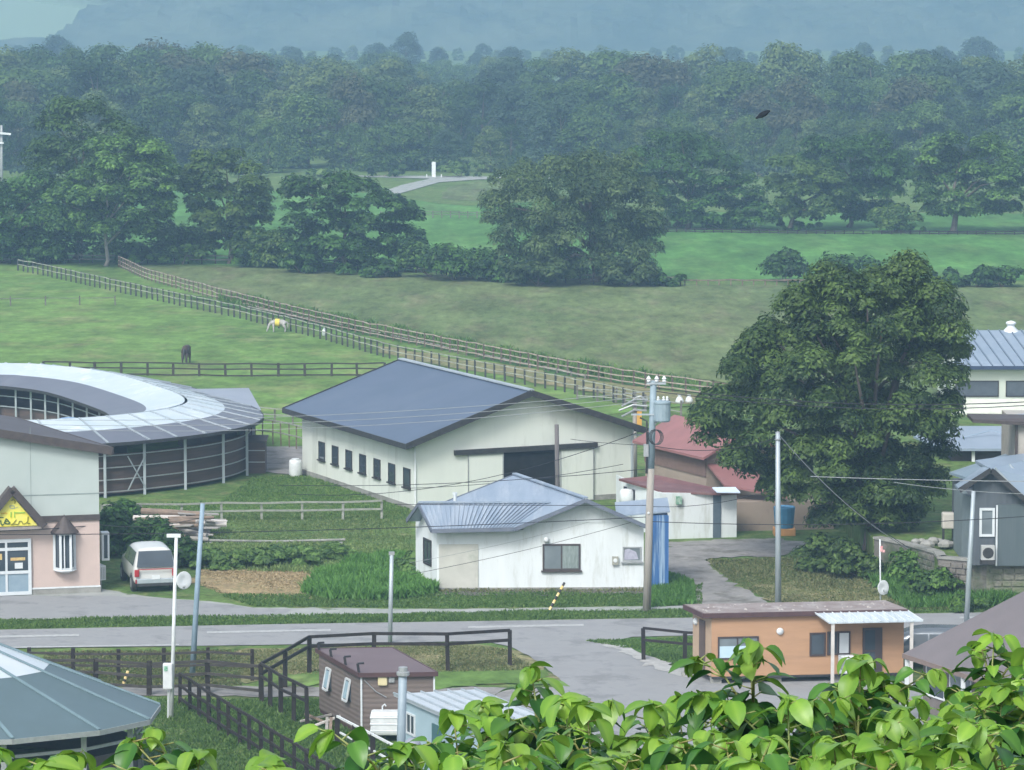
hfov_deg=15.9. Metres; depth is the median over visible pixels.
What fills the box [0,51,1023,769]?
ground
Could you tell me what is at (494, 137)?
forest tree
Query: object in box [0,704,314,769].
lawn
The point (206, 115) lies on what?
forest tree
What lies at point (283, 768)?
knotweed stem
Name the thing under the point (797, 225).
field shrub
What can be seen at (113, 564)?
weedy lot
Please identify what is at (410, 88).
forest tree
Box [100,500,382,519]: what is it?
rail fence
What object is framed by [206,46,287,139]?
forest tree
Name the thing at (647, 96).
forest tree
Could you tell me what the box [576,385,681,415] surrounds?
paddock fence
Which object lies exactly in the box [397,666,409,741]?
steel pole
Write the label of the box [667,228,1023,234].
field fence
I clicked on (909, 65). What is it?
forest tree
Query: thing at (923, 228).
field shrub
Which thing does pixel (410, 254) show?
field shrub
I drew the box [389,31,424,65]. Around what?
forest tree
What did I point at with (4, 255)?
thicket
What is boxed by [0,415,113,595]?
shop building
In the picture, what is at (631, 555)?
window
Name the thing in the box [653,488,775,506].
overhead wire
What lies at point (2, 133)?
utility pole
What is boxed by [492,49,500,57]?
forest tree
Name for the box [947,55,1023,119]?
forest tree
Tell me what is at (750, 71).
forest tree
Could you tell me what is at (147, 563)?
white van
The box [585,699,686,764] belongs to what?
knotweed stem
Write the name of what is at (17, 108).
forest tree
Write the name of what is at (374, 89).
forest tree
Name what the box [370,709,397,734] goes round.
water tank
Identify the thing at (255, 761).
knotweed stem
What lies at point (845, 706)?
knotweed stem
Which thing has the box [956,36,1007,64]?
forest tree
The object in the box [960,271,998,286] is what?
field shrub
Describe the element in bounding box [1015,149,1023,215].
broad tree
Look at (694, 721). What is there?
knotweed stem
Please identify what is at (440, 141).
forest tree
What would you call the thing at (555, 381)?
track fence
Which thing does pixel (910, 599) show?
rough grass
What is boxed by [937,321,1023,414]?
long stable
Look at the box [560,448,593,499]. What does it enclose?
sliding door
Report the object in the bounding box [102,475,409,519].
rough grass
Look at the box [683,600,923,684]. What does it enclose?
orange cabin
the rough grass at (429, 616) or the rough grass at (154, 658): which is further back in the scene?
the rough grass at (429, 616)
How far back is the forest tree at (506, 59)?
805.08 m
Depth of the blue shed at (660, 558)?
152.90 m
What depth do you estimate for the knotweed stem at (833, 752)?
10.44 m
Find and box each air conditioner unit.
[100,564,105,588]
[838,655,853,673]
[980,545,995,564]
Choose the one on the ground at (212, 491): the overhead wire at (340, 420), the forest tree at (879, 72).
the forest tree at (879, 72)
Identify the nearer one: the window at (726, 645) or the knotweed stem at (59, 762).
the knotweed stem at (59, 762)
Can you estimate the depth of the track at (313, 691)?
130.53 m
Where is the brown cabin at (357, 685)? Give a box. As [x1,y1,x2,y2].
[315,641,437,735]
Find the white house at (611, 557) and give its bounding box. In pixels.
[406,473,644,589]
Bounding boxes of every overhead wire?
[0,517,643,534]
[0,524,99,530]
[25,391,649,419]
[41,396,647,425]
[57,400,649,430]
[100,518,198,526]
[278,469,643,485]
[298,428,648,494]
[395,504,645,505]
[409,522,630,574]
[410,522,587,562]
[423,464,622,487]
[572,439,634,444]
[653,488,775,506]
[653,516,1023,524]
[656,391,1023,408]
[656,438,774,450]
[657,388,1023,404]
[780,436,907,548]
[780,442,904,545]
[810,476,1023,481]
[894,482,969,490]
[976,491,1022,493]
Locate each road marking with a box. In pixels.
[0,634,78,636]
[13,644,178,647]
[207,629,330,632]
[468,624,583,627]
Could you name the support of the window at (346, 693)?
in the brown cabin at (357, 685)
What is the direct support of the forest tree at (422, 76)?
on the ground at (212, 491)
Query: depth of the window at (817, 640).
132.19 m
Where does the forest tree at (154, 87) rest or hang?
on the ground at (212, 491)
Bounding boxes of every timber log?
[133,515,185,520]
[135,517,195,523]
[141,508,199,515]
[168,516,213,519]
[169,523,197,528]
[170,522,215,525]
[177,529,207,536]
[187,528,209,531]
[190,536,208,540]
[203,522,226,526]
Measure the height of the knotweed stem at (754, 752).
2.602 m
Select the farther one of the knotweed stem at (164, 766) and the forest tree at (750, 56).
the forest tree at (750, 56)
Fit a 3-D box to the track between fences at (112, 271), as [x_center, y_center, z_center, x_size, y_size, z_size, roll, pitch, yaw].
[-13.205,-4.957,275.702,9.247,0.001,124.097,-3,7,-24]
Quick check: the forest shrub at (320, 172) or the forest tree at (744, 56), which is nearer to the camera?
the forest shrub at (320, 172)
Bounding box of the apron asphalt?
[0,595,289,617]
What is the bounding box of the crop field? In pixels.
[0,191,1023,279]
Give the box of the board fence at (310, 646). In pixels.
[259,629,511,701]
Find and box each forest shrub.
[9,160,59,176]
[229,158,267,175]
[305,162,351,176]
[360,158,408,176]
[436,160,484,176]
[733,158,780,175]
[863,165,911,176]
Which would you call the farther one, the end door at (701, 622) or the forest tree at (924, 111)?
the forest tree at (924, 111)
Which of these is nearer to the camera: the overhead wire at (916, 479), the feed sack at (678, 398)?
the overhead wire at (916, 479)
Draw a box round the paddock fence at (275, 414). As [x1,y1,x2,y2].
[260,407,293,423]
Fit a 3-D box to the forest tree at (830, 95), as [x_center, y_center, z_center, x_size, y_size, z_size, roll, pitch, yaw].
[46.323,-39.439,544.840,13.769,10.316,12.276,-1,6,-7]
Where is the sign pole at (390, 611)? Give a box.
[388,552,394,641]
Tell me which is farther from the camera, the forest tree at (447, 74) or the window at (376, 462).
the forest tree at (447, 74)
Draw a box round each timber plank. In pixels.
[174,524,193,526]
[178,512,218,514]
[194,526,220,528]
[206,519,227,521]
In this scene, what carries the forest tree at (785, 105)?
on the ground at (212, 491)
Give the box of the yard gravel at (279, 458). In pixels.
[266,446,303,474]
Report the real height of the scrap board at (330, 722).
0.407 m
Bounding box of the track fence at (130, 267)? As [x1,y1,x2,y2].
[118,256,713,393]
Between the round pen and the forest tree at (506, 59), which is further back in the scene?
the forest tree at (506, 59)
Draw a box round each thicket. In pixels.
[0,218,41,262]
[159,220,216,254]
[245,225,302,266]
[413,242,496,279]
[496,250,578,285]
[592,252,658,285]
[723,200,782,229]
[867,202,925,230]
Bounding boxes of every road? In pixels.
[0,612,981,647]
[358,175,539,193]
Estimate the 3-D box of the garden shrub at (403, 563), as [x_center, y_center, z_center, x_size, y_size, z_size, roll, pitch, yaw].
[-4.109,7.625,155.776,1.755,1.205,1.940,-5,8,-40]
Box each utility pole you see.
[0,125,10,183]
[619,395,647,476]
[631,376,670,611]
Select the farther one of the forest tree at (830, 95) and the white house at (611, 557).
the forest tree at (830, 95)
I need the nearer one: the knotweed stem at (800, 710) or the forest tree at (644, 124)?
the knotweed stem at (800, 710)
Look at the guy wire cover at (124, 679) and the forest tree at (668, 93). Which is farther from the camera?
the forest tree at (668, 93)
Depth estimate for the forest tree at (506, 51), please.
895.06 m
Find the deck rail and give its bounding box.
[335,715,393,763]
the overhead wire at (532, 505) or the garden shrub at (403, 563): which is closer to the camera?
the overhead wire at (532, 505)
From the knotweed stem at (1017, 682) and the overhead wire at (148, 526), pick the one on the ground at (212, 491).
the knotweed stem at (1017, 682)
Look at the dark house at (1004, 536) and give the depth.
149.13 m
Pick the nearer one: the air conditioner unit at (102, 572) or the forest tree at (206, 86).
the air conditioner unit at (102, 572)
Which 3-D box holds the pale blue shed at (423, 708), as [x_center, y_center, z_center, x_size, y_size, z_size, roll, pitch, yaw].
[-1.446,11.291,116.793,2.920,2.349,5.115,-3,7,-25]
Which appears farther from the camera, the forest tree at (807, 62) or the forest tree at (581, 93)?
the forest tree at (807, 62)
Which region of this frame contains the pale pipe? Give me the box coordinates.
[203,538,344,543]
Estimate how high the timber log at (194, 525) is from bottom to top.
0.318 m
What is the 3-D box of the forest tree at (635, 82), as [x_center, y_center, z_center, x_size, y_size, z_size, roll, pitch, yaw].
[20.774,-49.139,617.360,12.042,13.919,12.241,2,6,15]
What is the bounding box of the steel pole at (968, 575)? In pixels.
[964,491,975,621]
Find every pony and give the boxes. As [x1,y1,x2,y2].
[181,345,190,362]
[266,319,288,331]
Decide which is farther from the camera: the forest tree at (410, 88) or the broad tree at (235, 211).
the forest tree at (410, 88)
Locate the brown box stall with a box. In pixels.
[244,435,268,473]
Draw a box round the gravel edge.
[603,642,704,676]
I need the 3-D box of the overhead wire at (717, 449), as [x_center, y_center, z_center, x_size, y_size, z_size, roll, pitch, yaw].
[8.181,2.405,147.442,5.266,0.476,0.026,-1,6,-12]
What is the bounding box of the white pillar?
[426,162,441,176]
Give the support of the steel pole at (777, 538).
on the ground at (212, 491)
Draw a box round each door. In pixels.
[0,538,31,595]
[432,723,441,741]
[467,453,503,491]
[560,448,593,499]
[699,619,704,669]
[713,495,720,537]
[862,627,881,671]
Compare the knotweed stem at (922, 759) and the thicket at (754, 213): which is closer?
the knotweed stem at (922, 759)
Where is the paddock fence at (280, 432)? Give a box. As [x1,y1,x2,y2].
[256,419,301,448]
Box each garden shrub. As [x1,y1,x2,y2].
[99,500,132,558]
[107,498,151,523]
[120,513,186,548]
[167,535,197,565]
[189,546,246,570]
[227,544,283,567]
[273,544,322,565]
[318,541,358,558]
[394,550,415,571]
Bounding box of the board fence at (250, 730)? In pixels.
[178,672,336,769]
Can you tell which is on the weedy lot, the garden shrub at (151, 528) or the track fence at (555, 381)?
the garden shrub at (151, 528)
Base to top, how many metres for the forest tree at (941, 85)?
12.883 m
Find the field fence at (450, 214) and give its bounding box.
[380,211,502,217]
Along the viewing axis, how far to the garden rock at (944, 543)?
153.47 m
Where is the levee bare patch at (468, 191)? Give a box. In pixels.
[442,181,506,200]
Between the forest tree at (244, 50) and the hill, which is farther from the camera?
the hill
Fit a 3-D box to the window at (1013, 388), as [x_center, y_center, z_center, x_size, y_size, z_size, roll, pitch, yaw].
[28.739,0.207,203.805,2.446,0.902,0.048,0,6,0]
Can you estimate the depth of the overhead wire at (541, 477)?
155.27 m
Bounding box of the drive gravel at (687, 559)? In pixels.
[669,538,805,603]
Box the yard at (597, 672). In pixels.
[487,636,1020,758]
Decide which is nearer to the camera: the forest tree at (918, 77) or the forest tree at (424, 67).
the forest tree at (918, 77)
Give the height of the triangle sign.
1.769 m
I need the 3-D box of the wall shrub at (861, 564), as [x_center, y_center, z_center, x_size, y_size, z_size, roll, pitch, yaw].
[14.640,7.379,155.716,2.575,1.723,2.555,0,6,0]
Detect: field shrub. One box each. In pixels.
[16,244,68,264]
[113,241,168,265]
[158,243,208,263]
[230,247,278,267]
[276,257,319,273]
[357,258,401,277]
[395,239,462,276]
[439,246,496,279]
[473,253,514,282]
[515,268,556,284]
[645,271,686,286]
[664,215,693,227]
[700,218,731,228]
[756,246,810,281]
[776,220,822,231]
[815,251,883,275]
[891,223,926,232]
[919,266,965,286]
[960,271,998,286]
[971,264,1023,286]
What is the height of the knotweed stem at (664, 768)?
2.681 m
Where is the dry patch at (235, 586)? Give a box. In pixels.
[191,568,310,598]
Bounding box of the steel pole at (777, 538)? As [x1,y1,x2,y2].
[775,431,780,601]
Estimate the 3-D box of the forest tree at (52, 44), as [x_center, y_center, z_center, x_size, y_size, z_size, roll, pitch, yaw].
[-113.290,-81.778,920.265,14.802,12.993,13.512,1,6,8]
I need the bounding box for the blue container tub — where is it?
[773,505,795,535]
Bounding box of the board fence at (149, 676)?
[46,658,263,695]
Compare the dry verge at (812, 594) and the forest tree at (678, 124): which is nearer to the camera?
the dry verge at (812, 594)
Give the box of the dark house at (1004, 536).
[949,410,1023,565]
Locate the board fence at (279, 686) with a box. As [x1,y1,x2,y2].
[259,662,308,724]
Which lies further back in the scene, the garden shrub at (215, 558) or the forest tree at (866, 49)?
the forest tree at (866, 49)
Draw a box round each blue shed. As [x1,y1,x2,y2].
[393,687,534,769]
[615,498,669,584]
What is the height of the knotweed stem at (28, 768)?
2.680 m
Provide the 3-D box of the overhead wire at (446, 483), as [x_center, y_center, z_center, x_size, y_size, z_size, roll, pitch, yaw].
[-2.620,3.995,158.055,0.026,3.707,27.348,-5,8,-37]
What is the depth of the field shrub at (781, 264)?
310.42 m
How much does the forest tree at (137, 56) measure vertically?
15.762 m
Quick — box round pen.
[0,643,160,769]
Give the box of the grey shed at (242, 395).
[178,388,260,446]
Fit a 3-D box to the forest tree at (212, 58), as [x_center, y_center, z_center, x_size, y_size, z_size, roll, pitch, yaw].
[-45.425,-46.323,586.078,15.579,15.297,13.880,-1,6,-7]
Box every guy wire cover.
[122,671,128,683]
[549,582,564,609]
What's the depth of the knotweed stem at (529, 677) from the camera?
12.81 m
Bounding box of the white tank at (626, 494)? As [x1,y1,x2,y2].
[619,489,633,516]
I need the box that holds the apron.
[2,589,682,619]
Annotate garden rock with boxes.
[911,538,919,543]
[920,539,934,546]
[928,537,938,543]
[938,539,952,547]
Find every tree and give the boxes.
[0,44,34,70]
[0,62,16,135]
[0,64,67,150]
[0,92,17,168]
[0,165,73,261]
[1,76,41,160]
[2,47,36,67]
[3,97,46,166]
[4,94,182,258]
[10,64,75,113]
[11,45,27,52]
[16,112,58,165]
[21,43,59,72]
[29,64,85,116]
[30,55,82,108]
[33,133,184,265]
[39,34,78,56]
[41,53,145,140]
[58,45,84,97]
[58,115,90,160]
[67,88,129,162]
[68,41,140,102]
[87,59,146,117]
[94,101,135,162]
[102,43,163,84]
[111,93,179,163]
[115,62,184,136]
[132,36,188,63]
[144,88,211,165]
[148,49,216,103]
[148,68,193,129]
[152,44,197,65]
[160,64,248,153]
[172,102,232,169]
[177,145,276,263]
[181,40,229,70]
[192,48,238,104]
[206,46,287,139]
[209,73,261,140]
[215,109,266,165]
[228,66,278,143]
[233,44,257,66]
[245,116,295,172]
[246,53,281,88]
[253,88,313,154]
[256,51,273,62]
[262,73,336,148]
[265,89,350,168]
[266,59,286,87]
[266,122,301,168]
[268,48,276,55]
[270,54,291,78]
[275,59,310,127]
[276,170,430,274]
[277,46,293,59]
[281,46,307,63]
[286,55,339,89]
[286,56,307,74]
[304,55,319,67]
[305,50,317,60]
[310,63,364,134]
[314,53,346,71]
[314,70,380,160]
[323,73,397,154]
[324,122,377,167]
[325,59,361,85]
[327,47,345,59]
[344,44,359,59]
[346,60,364,74]
[351,125,406,171]
[356,52,389,68]
[359,45,372,57]
[360,56,415,117]
[363,80,416,148]
[368,42,392,65]
[368,122,432,169]
[374,51,403,66]
[378,56,428,87]
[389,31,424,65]
[391,83,437,134]
[395,118,463,170]
[397,84,456,156]
[408,46,425,63]
[411,61,449,95]
[412,70,446,106]
[423,78,491,142]
[426,47,450,77]
[426,129,472,171]
[429,58,456,86]
[435,63,476,86]
[445,107,482,156]
[448,81,494,131]
[450,47,464,60]
[460,65,533,138]
[463,52,482,72]
[470,125,510,171]
[473,43,493,57]
[475,55,499,108]
[476,143,670,281]
[484,56,529,122]
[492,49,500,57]
[498,46,530,72]
[498,55,522,90]
[514,57,562,133]
[521,49,531,59]
[529,75,608,155]
[539,48,554,59]
[541,46,610,112]
[556,103,613,167]
[557,51,639,111]
[564,80,615,152]
[575,47,640,88]
[583,71,652,156]
[593,45,606,52]
[606,51,685,127]
[606,53,649,114]
[623,85,665,144]
[623,128,770,228]
[628,118,665,160]
[639,60,711,122]
[644,54,702,121]
[647,47,661,58]
[649,82,704,150]
[655,110,702,169]
[666,45,678,60]
[676,43,739,125]
[676,47,684,59]
[676,83,724,148]
[684,248,978,552]
[686,71,726,117]
[687,67,782,145]
[692,117,732,166]
[700,57,755,135]
[716,47,750,63]
[722,85,786,153]
[724,59,800,116]
[727,85,792,142]
[729,65,764,117]
[739,48,745,57]
[746,52,758,64]
[759,39,814,91]
[760,73,830,153]
[761,151,853,227]
[771,83,816,131]
[783,50,828,135]
[790,130,914,227]
[792,86,859,141]
[793,118,828,160]
[811,110,862,171]
[813,48,821,65]
[816,74,873,134]
[823,48,882,117]
[828,50,840,60]
[828,57,900,112]
[840,115,895,170]
[851,75,892,118]
[854,42,877,63]
[868,73,946,158]
[873,109,917,165]
[878,45,894,66]
[878,49,942,101]
[885,71,974,156]
[891,98,950,166]
[897,49,950,102]
[897,73,936,146]
[909,129,1023,232]
[921,58,970,108]
[929,46,958,75]
[929,117,967,160]
[943,83,995,127]
[944,60,1017,141]
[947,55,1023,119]
[951,106,991,164]
[952,54,999,126]
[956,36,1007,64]
[973,78,1023,143]
[983,91,1023,165]
[997,49,1004,60]
[1000,54,1023,85]
[1013,46,1023,59]
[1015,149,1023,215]
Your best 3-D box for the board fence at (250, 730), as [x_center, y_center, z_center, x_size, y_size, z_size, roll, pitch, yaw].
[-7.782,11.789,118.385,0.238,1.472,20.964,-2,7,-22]
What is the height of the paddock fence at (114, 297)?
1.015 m
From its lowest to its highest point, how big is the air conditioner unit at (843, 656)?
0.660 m
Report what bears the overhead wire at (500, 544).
attached to the white house at (611, 557)
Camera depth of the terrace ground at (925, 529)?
162.81 m
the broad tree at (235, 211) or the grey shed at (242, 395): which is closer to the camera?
the grey shed at (242, 395)
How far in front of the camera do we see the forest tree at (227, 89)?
550.55 m
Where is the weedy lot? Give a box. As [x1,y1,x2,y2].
[99,504,415,583]
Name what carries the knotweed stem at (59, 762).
on the ground at (212, 491)
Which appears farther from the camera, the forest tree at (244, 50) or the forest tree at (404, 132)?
the forest tree at (244, 50)
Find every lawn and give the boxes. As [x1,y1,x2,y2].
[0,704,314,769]
[264,666,568,688]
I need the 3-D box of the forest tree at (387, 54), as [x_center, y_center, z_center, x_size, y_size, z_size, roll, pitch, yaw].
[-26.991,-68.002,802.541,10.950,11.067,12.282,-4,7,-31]
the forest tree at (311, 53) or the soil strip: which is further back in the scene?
the forest tree at (311, 53)
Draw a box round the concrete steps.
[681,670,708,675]
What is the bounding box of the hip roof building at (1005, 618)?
[902,591,1023,756]
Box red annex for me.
[707,463,833,530]
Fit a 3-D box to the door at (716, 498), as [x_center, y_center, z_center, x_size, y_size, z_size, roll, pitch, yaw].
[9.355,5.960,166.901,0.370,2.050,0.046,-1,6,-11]
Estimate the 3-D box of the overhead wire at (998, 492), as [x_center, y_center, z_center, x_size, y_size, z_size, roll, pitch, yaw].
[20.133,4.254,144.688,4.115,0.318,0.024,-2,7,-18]
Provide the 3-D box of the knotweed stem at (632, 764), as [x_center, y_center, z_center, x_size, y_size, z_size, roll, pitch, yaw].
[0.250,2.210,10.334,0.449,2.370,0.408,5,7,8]
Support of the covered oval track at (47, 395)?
on the ground at (212, 491)
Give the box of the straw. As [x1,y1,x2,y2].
[195,569,314,593]
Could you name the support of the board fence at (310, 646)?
on the ground at (212, 491)
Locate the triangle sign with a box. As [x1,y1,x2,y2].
[0,486,46,529]
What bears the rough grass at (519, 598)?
on the ground at (212, 491)
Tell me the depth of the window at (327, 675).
125.34 m
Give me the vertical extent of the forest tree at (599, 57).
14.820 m
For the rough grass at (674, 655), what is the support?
on the orange verge at (639, 638)
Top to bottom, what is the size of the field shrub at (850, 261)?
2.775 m
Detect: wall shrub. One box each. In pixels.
[787,532,849,571]
[825,538,884,580]
[872,553,889,574]
[887,547,920,578]
[902,566,964,596]
[948,594,990,612]
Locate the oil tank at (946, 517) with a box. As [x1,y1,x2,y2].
[941,510,953,539]
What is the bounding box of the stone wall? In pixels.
[873,536,1023,594]
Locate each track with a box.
[0,362,263,497]
[119,686,552,697]
[375,346,722,403]
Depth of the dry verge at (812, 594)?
151.80 m
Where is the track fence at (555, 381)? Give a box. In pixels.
[17,259,643,408]
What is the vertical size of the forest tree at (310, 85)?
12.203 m
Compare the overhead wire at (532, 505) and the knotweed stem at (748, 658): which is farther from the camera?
the overhead wire at (532, 505)
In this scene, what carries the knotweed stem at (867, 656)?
on the ground at (212, 491)
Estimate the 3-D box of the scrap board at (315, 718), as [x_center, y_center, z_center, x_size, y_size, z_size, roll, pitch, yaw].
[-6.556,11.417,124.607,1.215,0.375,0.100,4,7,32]
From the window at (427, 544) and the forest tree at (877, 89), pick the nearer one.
the window at (427, 544)
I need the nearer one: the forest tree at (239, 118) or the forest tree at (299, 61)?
the forest tree at (239, 118)
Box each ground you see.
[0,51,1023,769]
[843,415,1001,568]
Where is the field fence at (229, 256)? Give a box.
[0,254,680,285]
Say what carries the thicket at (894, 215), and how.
on the crop field
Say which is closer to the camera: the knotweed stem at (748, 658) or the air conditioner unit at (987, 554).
the knotweed stem at (748, 658)
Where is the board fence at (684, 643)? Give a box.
[641,627,692,659]
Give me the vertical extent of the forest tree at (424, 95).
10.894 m
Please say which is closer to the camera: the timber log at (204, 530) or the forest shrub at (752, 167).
the timber log at (204, 530)
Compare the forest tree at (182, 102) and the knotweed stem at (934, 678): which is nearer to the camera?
the knotweed stem at (934, 678)
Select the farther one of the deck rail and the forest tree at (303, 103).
the forest tree at (303, 103)
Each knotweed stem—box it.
[0,747,77,769]
[5,755,159,769]
[21,765,33,769]
[48,747,116,769]
[99,726,217,769]
[100,767,115,769]
[152,756,196,768]
[155,763,188,769]
[245,749,285,769]
[250,756,284,769]
[275,767,294,769]
[293,724,441,769]
[334,760,419,769]
[410,709,484,769]
[438,696,513,763]
[439,752,513,769]
[451,710,508,767]
[469,735,569,769]
[477,739,610,769]
[490,695,638,769]
[495,661,613,758]
[512,691,594,769]
[542,700,627,769]
[554,751,626,765]
[578,756,650,769]
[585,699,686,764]
[607,734,649,758]
[617,751,641,767]
[625,733,689,769]
[636,691,727,764]
[638,728,731,769]
[660,765,694,769]
[668,638,842,764]
[673,706,732,732]
[681,733,793,769]
[705,692,825,769]
[750,694,867,769]
[751,746,777,761]
[792,657,895,761]
[798,717,937,769]
[809,739,866,769]
[819,666,955,748]
[831,736,899,769]
[831,737,904,769]
[833,653,930,739]
[840,740,865,764]
[858,704,937,763]
[899,692,940,742]
[899,749,971,769]
[902,714,963,768]
[906,764,980,769]
[909,716,1023,769]
[920,711,1018,769]
[921,743,983,769]
[931,628,1023,742]
[938,682,1023,758]
[960,679,1023,755]
[990,647,1023,758]
[996,678,1023,686]
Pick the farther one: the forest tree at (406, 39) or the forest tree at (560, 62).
the forest tree at (406, 39)
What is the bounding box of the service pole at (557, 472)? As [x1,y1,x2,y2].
[554,424,559,486]
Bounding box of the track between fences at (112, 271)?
[46,263,714,407]
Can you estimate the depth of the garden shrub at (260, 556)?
157.91 m
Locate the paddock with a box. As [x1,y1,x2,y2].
[0,265,637,452]
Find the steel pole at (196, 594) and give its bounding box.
[189,503,204,676]
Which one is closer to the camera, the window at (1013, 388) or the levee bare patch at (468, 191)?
the window at (1013, 388)
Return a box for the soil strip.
[430,589,642,595]
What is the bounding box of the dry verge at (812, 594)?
[752,575,896,603]
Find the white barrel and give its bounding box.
[289,458,301,476]
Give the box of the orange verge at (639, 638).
[620,636,692,667]
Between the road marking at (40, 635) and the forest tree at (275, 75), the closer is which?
the road marking at (40, 635)
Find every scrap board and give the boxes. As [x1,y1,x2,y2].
[300,713,331,721]
[304,713,334,725]
[315,715,340,725]
[325,717,328,728]
[329,717,332,728]
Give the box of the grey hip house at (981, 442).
[913,426,1000,461]
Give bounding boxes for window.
[51,517,78,572]
[100,531,109,560]
[317,441,325,461]
[322,667,330,691]
[330,445,338,466]
[341,677,350,702]
[343,449,352,470]
[357,453,366,475]
[372,458,380,479]
[386,462,395,484]
[401,467,410,489]
[406,711,415,736]
[423,537,431,566]
[541,544,581,571]
[621,547,642,563]
[718,636,758,659]
[809,632,825,655]
[827,631,850,654]
[926,666,945,700]
[949,674,971,692]
[955,381,998,396]
[979,508,994,536]
[1006,381,1023,396]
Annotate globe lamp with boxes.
[405,738,420,763]
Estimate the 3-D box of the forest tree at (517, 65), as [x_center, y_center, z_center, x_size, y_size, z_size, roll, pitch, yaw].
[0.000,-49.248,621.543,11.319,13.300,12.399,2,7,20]
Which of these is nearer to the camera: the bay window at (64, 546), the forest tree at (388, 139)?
the bay window at (64, 546)
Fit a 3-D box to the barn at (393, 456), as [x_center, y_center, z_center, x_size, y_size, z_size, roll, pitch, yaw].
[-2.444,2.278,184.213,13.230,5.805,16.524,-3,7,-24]
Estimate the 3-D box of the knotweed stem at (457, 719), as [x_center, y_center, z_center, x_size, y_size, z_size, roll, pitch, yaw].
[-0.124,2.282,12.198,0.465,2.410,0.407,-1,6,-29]
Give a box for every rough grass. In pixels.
[0,604,993,628]
[43,648,241,685]
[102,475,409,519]
[221,582,702,608]
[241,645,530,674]
[439,586,642,592]
[586,636,692,667]
[651,571,696,606]
[706,555,948,609]
[866,571,1020,607]
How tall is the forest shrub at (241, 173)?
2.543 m
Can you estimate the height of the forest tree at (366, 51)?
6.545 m
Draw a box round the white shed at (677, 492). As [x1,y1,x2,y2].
[616,475,739,538]
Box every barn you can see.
[282,358,648,509]
[632,415,775,494]
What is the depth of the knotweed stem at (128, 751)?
10.99 m
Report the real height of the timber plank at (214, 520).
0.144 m
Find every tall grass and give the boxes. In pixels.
[196,540,413,572]
[296,547,441,600]
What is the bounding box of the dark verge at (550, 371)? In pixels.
[172,292,697,390]
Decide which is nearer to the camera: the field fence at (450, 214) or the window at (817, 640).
the window at (817, 640)
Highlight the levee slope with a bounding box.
[3,173,729,205]
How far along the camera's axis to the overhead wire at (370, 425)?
155.30 m
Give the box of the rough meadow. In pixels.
[133,265,1023,397]
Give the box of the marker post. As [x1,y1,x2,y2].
[878,539,888,599]
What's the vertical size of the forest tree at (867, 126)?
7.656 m
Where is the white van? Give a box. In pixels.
[120,541,173,591]
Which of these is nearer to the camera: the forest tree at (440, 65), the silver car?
the silver car
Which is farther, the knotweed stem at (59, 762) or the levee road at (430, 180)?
the levee road at (430, 180)
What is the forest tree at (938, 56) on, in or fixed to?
on the ground at (212, 491)
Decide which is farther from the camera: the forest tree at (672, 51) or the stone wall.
the forest tree at (672, 51)
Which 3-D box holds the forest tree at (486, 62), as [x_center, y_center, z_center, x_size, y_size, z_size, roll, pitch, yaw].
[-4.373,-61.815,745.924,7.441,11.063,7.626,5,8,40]
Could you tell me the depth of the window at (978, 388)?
203.79 m
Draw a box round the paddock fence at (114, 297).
[0,295,115,305]
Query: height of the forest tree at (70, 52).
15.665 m
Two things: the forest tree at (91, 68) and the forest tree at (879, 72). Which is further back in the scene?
the forest tree at (879, 72)
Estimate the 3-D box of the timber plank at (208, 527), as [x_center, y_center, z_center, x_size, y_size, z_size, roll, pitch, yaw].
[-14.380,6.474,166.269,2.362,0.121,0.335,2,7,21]
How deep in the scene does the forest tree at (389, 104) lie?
538.51 m
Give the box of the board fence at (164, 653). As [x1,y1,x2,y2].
[27,647,253,680]
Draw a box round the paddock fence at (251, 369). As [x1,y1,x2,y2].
[42,361,385,376]
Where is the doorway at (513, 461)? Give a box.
[504,450,554,484]
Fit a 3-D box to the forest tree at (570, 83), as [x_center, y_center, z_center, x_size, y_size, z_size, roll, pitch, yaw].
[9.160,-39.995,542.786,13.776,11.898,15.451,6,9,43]
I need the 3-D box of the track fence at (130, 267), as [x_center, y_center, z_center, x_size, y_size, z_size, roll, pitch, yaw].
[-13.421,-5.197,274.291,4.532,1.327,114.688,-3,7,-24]
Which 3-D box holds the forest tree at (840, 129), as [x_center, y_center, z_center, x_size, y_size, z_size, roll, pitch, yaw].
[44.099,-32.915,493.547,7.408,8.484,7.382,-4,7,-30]
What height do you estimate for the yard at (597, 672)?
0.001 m
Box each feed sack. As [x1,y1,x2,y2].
[675,395,683,402]
[685,396,692,402]
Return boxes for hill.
[0,0,1023,50]
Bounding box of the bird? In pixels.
[756,110,769,118]
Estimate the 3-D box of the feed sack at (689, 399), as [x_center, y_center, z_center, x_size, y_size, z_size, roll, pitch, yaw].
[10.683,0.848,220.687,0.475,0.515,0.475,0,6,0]
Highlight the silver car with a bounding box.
[904,624,956,652]
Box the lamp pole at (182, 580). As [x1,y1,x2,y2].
[163,534,191,717]
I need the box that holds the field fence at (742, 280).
[683,279,804,284]
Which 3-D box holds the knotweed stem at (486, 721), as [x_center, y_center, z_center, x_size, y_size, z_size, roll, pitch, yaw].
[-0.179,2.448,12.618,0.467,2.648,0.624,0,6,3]
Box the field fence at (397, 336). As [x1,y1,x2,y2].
[248,306,585,378]
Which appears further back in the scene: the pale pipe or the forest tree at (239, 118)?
the forest tree at (239, 118)
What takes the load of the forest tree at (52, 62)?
on the ground at (212, 491)
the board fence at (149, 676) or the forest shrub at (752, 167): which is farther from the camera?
the forest shrub at (752, 167)
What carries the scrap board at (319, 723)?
on the ground at (212, 491)
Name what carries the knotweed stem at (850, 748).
on the ground at (212, 491)

